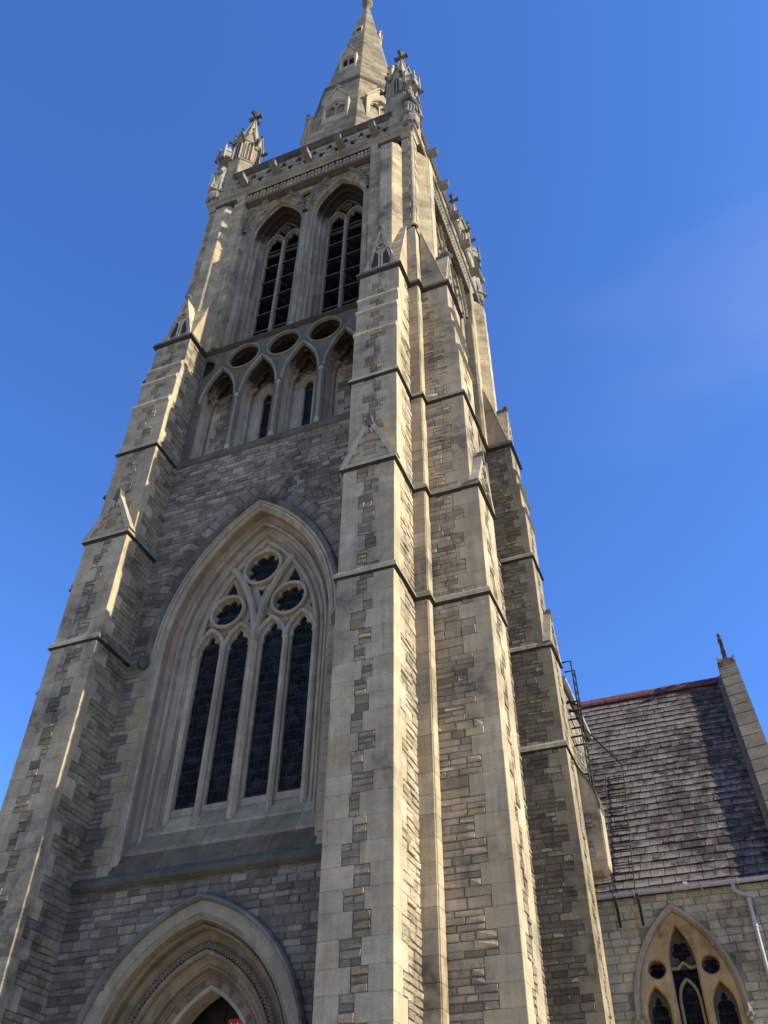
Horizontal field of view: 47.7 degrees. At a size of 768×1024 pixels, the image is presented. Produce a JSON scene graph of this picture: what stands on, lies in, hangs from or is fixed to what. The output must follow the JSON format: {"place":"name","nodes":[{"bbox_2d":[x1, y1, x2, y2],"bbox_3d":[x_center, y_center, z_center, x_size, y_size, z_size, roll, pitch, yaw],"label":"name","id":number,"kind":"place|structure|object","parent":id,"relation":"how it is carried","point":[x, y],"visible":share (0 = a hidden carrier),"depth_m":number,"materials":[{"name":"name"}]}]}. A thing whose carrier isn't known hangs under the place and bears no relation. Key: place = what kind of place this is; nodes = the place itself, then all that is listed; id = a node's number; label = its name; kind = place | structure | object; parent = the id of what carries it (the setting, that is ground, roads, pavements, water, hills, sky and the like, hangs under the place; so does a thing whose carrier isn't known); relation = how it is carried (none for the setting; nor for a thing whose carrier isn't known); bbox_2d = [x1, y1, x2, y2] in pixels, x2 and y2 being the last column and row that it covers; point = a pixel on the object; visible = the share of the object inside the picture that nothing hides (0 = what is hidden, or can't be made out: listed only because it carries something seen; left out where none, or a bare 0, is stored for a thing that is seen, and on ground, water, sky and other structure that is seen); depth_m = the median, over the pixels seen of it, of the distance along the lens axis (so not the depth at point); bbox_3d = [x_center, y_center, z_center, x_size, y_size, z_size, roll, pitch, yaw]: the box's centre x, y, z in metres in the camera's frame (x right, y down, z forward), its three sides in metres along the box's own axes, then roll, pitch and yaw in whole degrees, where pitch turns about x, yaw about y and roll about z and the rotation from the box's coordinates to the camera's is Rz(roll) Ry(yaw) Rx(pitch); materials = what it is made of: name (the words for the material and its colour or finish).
{"place":"outdoors","nodes":[
{"label":"outdoors","id":0,"kind":"place"},
{"bbox_2d":[0,0,614,1023],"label":"church tower","id":1,"kind":"structure","parent":0,"point":[296,746],"depth_m":17.20,"materials":[{"name":"stone"}]},
{"bbox_2d":[75,893,306,1023],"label":"doorway","id":2,"kind":"structure","parent":1,"relation":"in","point":[180,968],"depth_m":13.66,"materials":[{"name":"stone"}]},
{"bbox_2d":[205,166,226,202],"bbox_3d":[-6.408,-12.808,33.648,0.687,2.449,0.871,17,-45,-17],"label":"statue","id":3,"kind":"object","parent":1,"relation":"on","point":[216,182],"visible":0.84,"depth_m":33.33,"materials":[{"name":"stone"}]},
{"bbox_2d":[108,493,337,875],"bbox_3d":[-2.811,2.890,17.428,4.630,8.551,0.942,-15,-45,16],"label":"window","id":4,"kind":"structure","parent":1,"relation":"in","point":[226,763],"depth_m":17.15,"materials":[{"name":"stone"}]},
{"bbox_2d":[228,1018,241,1023],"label":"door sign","id":5,"kind":"object","parent":1,"relation":"attached to","point":[235,1021],"visible":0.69,"depth_m":13.56,"materials":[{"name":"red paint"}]},
{"bbox_2d":[222,186,305,346],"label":"belfry window","id":6,"kind":"structure","parent":1,"relation":"in","point":[282,214],"depth_m":29.35,"materials":[{"name":"stone"}]},
{"bbox_2d":[293,166,368,322],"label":"belfry window","id":7,"kind":"structure","parent":1,"relation":"in","point":[343,191],"depth_m":28.80,"materials":[{"name":"stone"}]},
{"bbox_2d":[400,86,423,129],"bbox_3d":[0.988,-14.752,31.457,0.871,2.449,0.685,17,-45,-17],"label":"statue","id":8,"kind":"object","parent":1,"relation":"on","point":[411,102],"visible":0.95,"depth_m":31.19,"materials":[{"name":"stone"}]},
{"bbox_2d":[416,221,446,263],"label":"belfry window","id":9,"kind":"structure","parent":1,"relation":"in","point":[439,249],"depth_m":31.51,"materials":[{"name":"stone"}]},
{"bbox_2d":[449,253,469,366],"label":"belfry window","id":10,"kind":"structure","parent":1,"relation":"in","point":[462,304],"depth_m":32.99,"materials":[{"name":"stone"}]},
{"bbox_2d":[474,266,486,297],"bbox_3d":[3.905,-9.723,36.872,0.657,2.449,0.871,17,-45,-17],"label":"statue","id":11,"kind":"object","parent":1,"relation":"on","point":[480,280],"visible":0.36,"depth_m":36.40,"materials":[{"name":"stone"}]},
{"bbox_2d":[561,675,611,879],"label":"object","id":12,"kind":"structure","parent":1,"relation":"attached to","point":[596,834],"depth_m":20.56,"materials":[{"name":"stone"}]},
{"bbox_2d":[561,661,594,788],"bbox_3d":[5.055,5.676,22.876,0.388,3.770,0.546,-15,-45,16],"label":"access ladder","id":13,"kind":"object","parent":12,"relation":"attached to","point":[580,720],"visible":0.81,"depth_m":22.89,"materials":[{"name":"black metal"}]},
{"bbox_2d":[0,0,767,809],"label":"sky","id":14,"kind":"structure","parent":0,"point":[605,162],"materials":[{"name":"blue"}]},
{"bbox_2d":[578,633,767,1023],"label":"church transept","id":15,"kind":"structure","parent":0,"point":[692,757],"depth_m":20.01,"materials":[{"name":"stone"}]},
{"bbox_2d":[585,729,644,927],"bbox_3d":[5.719,7.784,21.392,0.720,5.269,2.779,-15,-45,16],"label":"roof ladder","id":16,"kind":"object","parent":15,"relation":"on","point":[617,908],"visible":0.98,"depth_m":20.94,"materials":[{"name":"black metal"}]},
{"bbox_2d":[633,903,755,1023],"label":"window","id":17,"kind":"structure","parent":15,"relation":"in","point":[685,979],"depth_m":18.09,"materials":[{"name":"stone"}]}
]}

